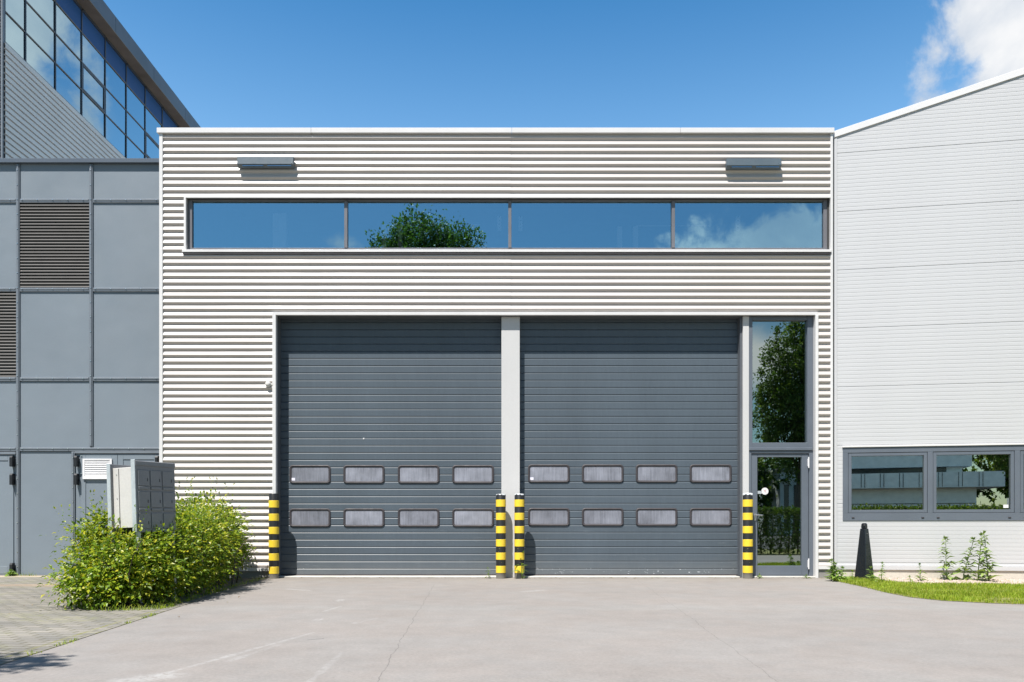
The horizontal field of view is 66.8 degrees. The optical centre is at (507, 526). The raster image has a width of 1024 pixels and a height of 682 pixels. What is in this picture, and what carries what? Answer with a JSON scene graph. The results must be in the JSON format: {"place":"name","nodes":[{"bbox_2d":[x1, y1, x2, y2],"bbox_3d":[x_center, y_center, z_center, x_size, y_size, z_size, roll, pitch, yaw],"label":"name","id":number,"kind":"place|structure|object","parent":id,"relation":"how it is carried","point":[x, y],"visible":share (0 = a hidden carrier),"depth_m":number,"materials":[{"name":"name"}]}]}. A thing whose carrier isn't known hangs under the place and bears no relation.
{"place":"outdoors","nodes":[
{"label":"outdoors","id":0,"kind":"place"},
{"bbox_2d":[0,0,200,157],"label":"tall building","id":1,"kind":"structure","parent":0,"point":[81,79],"depth_m":25.16,"materials":[{"name":"grey metal"}]},
{"bbox_2d":[0,576,265,664],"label":"pavement","id":2,"kind":"structure","parent":0,"point":[27,625],"depth_m":7.82,"materials":[{"name":"grey stone"}]},
{"bbox_2d":[4,569,15,576],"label":"weed","id":3,"kind":"object","parent":2,"relation":"on","point":[9,573],"visible":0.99,"depth_m":14.04,"materials":[{"name":"green plant"}]},
{"bbox_2d":[106,459,175,603],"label":"mailbox bank","id":4,"kind":"structure","parent":2,"relation":"on","point":[141,486],"depth_m":9.17,"materials":[{"name":"grey metal"}]},
{"bbox_2d":[138,470,149,489],"bbox_3d":[-4.267,-0.550,9.098,0.018,0.230,0.163,0,0,24],"label":"mailbox door","id":5,"kind":"structure","parent":4,"relation":"in","point":[143,475],"depth_m":9.09,"materials":[{"name":"black metal"}]},
{"bbox_2d":[138,491,149,510],"bbox_3d":[-4.260,-0.298,9.098,0.018,0.230,0.163,0,0,24],"label":"mailbox door","id":6,"kind":"structure","parent":4,"relation":"in","point":[143,496],"depth_m":9.09,"materials":[{"name":"black metal"}]},
{"bbox_2d":[139,513,150,531],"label":"mailbox door","id":7,"kind":"structure","parent":4,"relation":"in","point":[146,522],"depth_m":9.10,"materials":[{"name":"black metal"}]},
{"bbox_2d":[150,470,161,489],"bbox_3d":[-4.196,-0.552,9.258,0.018,0.230,0.163,0,0,24],"label":"mailbox door","id":8,"kind":"structure","parent":4,"relation":"in","point":[155,476],"depth_m":9.25,"materials":[{"name":"black metal"}]},
{"bbox_2d":[151,492,161,510],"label":"mailbox door","id":9,"kind":"structure","parent":4,"relation":"in","point":[156,497],"depth_m":9.25,"materials":[{"name":"black metal"}]},
{"bbox_2d":[151,513,162,531],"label":"mailbox door","id":10,"kind":"structure","parent":4,"relation":"in","point":[156,518],"depth_m":9.25,"materials":[{"name":"black metal"}]},
{"bbox_2d":[162,471,172,489],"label":"mailbox door","id":11,"kind":"structure","parent":4,"relation":"in","point":[167,477],"depth_m":9.41,"materials":[{"name":"black metal"}]},
{"bbox_2d":[163,492,173,510],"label":"mailbox door","id":12,"kind":"structure","parent":4,"relation":"in","point":[168,497],"depth_m":9.42,"materials":[{"name":"black metal"}]},
{"bbox_2d":[163,513,174,531],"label":"mailbox door","id":13,"kind":"structure","parent":4,"relation":"in","point":[168,518],"depth_m":9.41,"materials":[{"name":"black metal"}]},
{"bbox_2d":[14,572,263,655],"bbox_3d":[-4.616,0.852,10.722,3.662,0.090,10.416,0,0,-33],"label":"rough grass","id":14,"kind":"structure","parent":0,"point":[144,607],"depth_m":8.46,"materials":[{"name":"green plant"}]},
{"bbox_2d":[0,578,1023,681],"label":"ground","id":15,"kind":"structure","parent":0,"point":[547,630],"depth_m":6.36,"materials":[{"name":"concrete"}]},
{"bbox_2d":[0,158,158,575],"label":"panel building","id":16,"kind":"structure","parent":15,"relation":"on","point":[79,324],"depth_m":14.22,"materials":[{"name":"metal"}]},
{"bbox_2d":[0,455,16,574],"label":"steel door","id":17,"kind":"structure","parent":16,"relation":"in","point":[7,462],"depth_m":14.21,"materials":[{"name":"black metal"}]},
{"bbox_2d":[74,454,117,566],"bbox_3d":[-7.522,-0.225,14.179,0.752,2.209,0.118,0,0,0],"label":"steel door","id":18,"kind":"structure","parent":16,"relation":"in","point":[93,472],"depth_m":14.21,"materials":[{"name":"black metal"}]},
{"bbox_2d":[118,454,158,534],"bbox_3d":[-6.727,-0.225,14.179,0.826,2.209,0.118,0,0,0],"label":"steel door","id":19,"kind":"structure","parent":16,"relation":"in","point":[123,459],"depth_m":14.21,"materials":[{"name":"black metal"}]},
{"bbox_2d":[37,476,257,610],"bbox_3d":[-4.595,0.120,10.830,1.884,1.809,5.464,0,0,-6],"label":"hornbeam hedge","id":20,"kind":"object","parent":15,"relation":"on","point":[104,570],"visible":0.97,"depth_m":9.12,"materials":[{"name":"green plant"}]},
{"bbox_2d":[269,493,278,578],"bbox_3d":[-4.061,0.163,13.475,0.175,1.474,0.175,0,0,0],"label":"bollard","id":21,"kind":"object","parent":15,"relation":"on","point":[273,535],"visible":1,"depth_m":13.40,"materials":[{"name":"yellow metal"}]},
{"bbox_2d":[157,128,833,577],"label":"warehouse building","id":22,"kind":"structure","parent":15,"relation":"on","point":[607,352],"depth_m":13.69,"materials":[{"name":"white steel"},{"name":"grey painted steel"},{"name":"glass"}]},
{"bbox_2d":[237,157,294,167],"bbox_3d":[-4.213,-6.348,13.550,0.977,0.182,0.160,0,0,0],"label":"wall lamp","id":23,"kind":"object","parent":22,"relation":"attached to","point":[265,162],"visible":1,"depth_m":13.48,"materials":[{"name":"black metal"}]},
{"bbox_2d":[265,381,272,386],"bbox_3d":[-4.164,-2.489,13.566,0.146,0.100,0.079,0,0,-27],"label":"wall sensor","id":24,"kind":"object","parent":22,"relation":"attached to","point":[268,384],"depth_m":13.53,"materials":[{"name":"white plastic"}]},
{"bbox_2d":[280,319,500,574],"bbox_3d":[-2.082,-1.457,13.870,3.943,4.663,0.080,0,0,0],"label":"garage door","id":25,"kind":"structure","parent":22,"relation":"in","point":[391,428],"depth_m":13.85,"materials":[{"name":"grey metal"}]},
{"bbox_2d":[182,196,831,254],"bbox_3d":[-0.016,-5.276,13.633,11.342,1.028,0.175,0,0,0],"label":"strip window","id":26,"kind":"structure","parent":22,"relation":"in","point":[513,225],"depth_m":13.69,"materials":[{"name":"blue glass"}]},
{"bbox_2d":[520,319,737,575],"bbox_3d":[2.157,-1.457,13.870,3.888,4.663,0.080,0,0,0],"label":"garage door","id":27,"kind":"structure","parent":22,"relation":"in","point":[628,427],"depth_m":13.85,"materials":[{"name":"grey metal"}]},
{"bbox_2d":[725,159,781,169],"bbox_3d":[4.280,-6.320,13.550,0.954,0.173,0.160,0,0,0],"label":"wall lamp","id":28,"kind":"object","parent":22,"relation":"attached to","point":[753,164],"visible":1,"depth_m":13.48,"materials":[{"name":"black metal"}]},
{"bbox_2d":[751,454,808,575],"bbox_3d":[4.801,-0.207,13.677,1.009,2.157,0.125,0,0,0],"label":"entrance door","id":29,"kind":"structure","parent":22,"relation":"in","point":[801,570],"depth_m":13.68,"materials":[{"name":"metal"}]},
{"bbox_2d":[749,316,812,449],"bbox_3d":[4.806,-2.521,13.695,1.143,2.360,0.110,0,0,0],"label":"tall window","id":30,"kind":"structure","parent":22,"relation":"in","point":[808,445],"depth_m":13.66,"materials":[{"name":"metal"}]},
{"bbox_2d":[496,494,505,578],"bbox_3d":[-0.118,0.168,13.475,0.175,1.465,0.175,0,0,0],"label":"bollard","id":31,"kind":"object","parent":15,"relation":"on","point":[500,536],"visible":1,"depth_m":13.40,"materials":[{"name":"yellow metal"}]},
{"bbox_2d":[514,494,523,578],"bbox_3d":[0.202,0.165,13.475,0.175,1.470,0.175,0,0,0],"label":"bollard","id":32,"kind":"object","parent":15,"relation":"on","point":[519,529],"visible":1,"depth_m":13.40,"materials":[{"name":"yellow metal"}]},
{"bbox_2d":[742,493,752,578],"bbox_3d":[4.168,0.158,13.475,0.175,1.484,0.175,0,0,0],"label":"bollard","id":33,"kind":"object","parent":15,"relation":"on","point":[747,532],"visible":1,"depth_m":13.40,"materials":[{"name":"yellow metal"}]},
{"bbox_2d":[824,565,836,580],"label":"weed","id":34,"kind":"object","parent":15,"relation":"on","point":[829,572],"visible":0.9,"depth_m":12.85,"materials":[{"name":"green plant"}]},
{"bbox_2d":[832,68,1023,578],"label":"office building","id":35,"kind":"structure","parent":15,"relation":"on","point":[928,324],"depth_m":13.34,"materials":[{"name":"white painted steel"},{"name":"glass"},{"name":"grey aluminium"}]},
{"bbox_2d":[843,445,1023,520],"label":"office window","id":36,"kind":"structure","parent":35,"relation":"in","point":[923,483],"depth_m":13.34,"materials":[{"name":"glass"}]},
{"bbox_2d":[840,580,1022,603],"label":"lawn","id":37,"kind":"structure","parent":15,"relation":"on","point":[1004,598],"depth_m":9.80,"materials":[{"name":"plant"}]},
{"bbox_2d":[826,558,843,580],"bbox_3d":[5.362,0.721,12.727,0.286,0.412,0.300,0,0,0],"label":"weed","id":38,"kind":"object","parent":37,"relation":"on","point":[833,571],"visible":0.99,"depth_m":12.75,"materials":[{"name":"green plant"}]},
{"bbox_2d":[838,566,850,579],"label":"weed","id":39,"kind":"object","parent":37,"relation":"on","point":[841,569],"visible":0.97,"depth_m":12.73,"materials":[{"name":"green plant"}]},
{"bbox_2d":[855,523,873,578],"bbox_3d":[6.010,0.421,13.080,0.232,0.958,0.232,0,0,-30],"label":"tapered post","id":40,"kind":"object","parent":37,"relation":"on","point":[864,560],"visible":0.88,"depth_m":13.03,"materials":[{"name":"black plastic"}]},
{"bbox_2d":[866,566,879,580],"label":"weed","id":41,"kind":"object","parent":37,"relation":"on","point":[872,577],"visible":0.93,"depth_m":12.36,"materials":[{"name":"green plant"}]},
{"bbox_2d":[878,562,884,580],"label":"weed","id":42,"kind":"object","parent":37,"relation":"on","point":[882,571],"visible":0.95,"depth_m":12.49,"materials":[{"name":"green plant"}]},
{"bbox_2d":[887,578,1022,582],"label":"gravel bed","id":43,"kind":"object","parent":37,"relation":"on","point":[958,581],"visible":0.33,"depth_m":12.86,"materials":[{"name":"grey gravel"}]},
{"bbox_2d":[936,535,957,580],"bbox_3d":[7.350,0.527,12.960,0.371,0.766,0.430,0,0,33],"label":"weed","id":44,"kind":"object","parent":43,"relation":"on","point":[946,565],"visible":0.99,"depth_m":12.98,"materials":[{"name":"green plant"}]},
{"bbox_2d":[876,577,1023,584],"bbox_3d":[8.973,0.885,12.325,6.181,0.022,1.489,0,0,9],"label":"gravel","id":45,"kind":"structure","parent":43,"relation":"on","point":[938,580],"depth_m":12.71,"materials":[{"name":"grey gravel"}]},
{"bbox_2d":[915,563,928,580],"bbox_3d":[6.775,0.744,12.692,0.263,0.312,0.169,0,0,17],"label":"weed","id":46,"kind":"object","parent":45,"relation":"on","point":[921,579],"visible":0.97,"depth_m":12.71,"materials":[{"name":"green plant"}]},
{"bbox_2d":[953,537,976,579],"bbox_3d":[7.586,0.569,12.921,0.487,0.817,0.377,0,0,0],"label":"weed","id":47,"kind":"object","parent":43,"relation":"on","point":[967,576],"visible":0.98,"depth_m":12.94,"materials":[{"name":"green plant"}]},
{"bbox_2d":[966,533,987,579],"bbox_3d":[7.804,0.495,12.811,0.369,0.811,0.400,0,0,0],"label":"weed","id":48,"kind":"object","parent":43,"relation":"on","point":[979,554],"visible":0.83,"depth_m":12.82,"materials":[{"name":"green plant"}]},
{"bbox_2d":[974,531,1001,580],"bbox_3d":[7.772,0.477,12.579,0.404,0.848,0.406,0,0,0],"label":"weed","id":49,"kind":"object","parent":43,"relation":"on","point":[988,577],"visible":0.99,"depth_m":12.57,"materials":[{"name":"green plant"}]},
{"bbox_2d":[511,551,525,578],"bbox_3d":[0.240,0.654,13.397,0.316,0.500,0.246,0,0,15],"label":"weed","id":50,"kind":"object","parent":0,"point":[521,569],"visible":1,"depth_m":13.38,"materials":[{"name":"green plant"}]},
{"bbox_2d":[103,0,1023,130],"label":"sky","id":51,"kind":"structure","parent":0,"point":[836,64],"materials":[{"name":"blue"}]}
]}

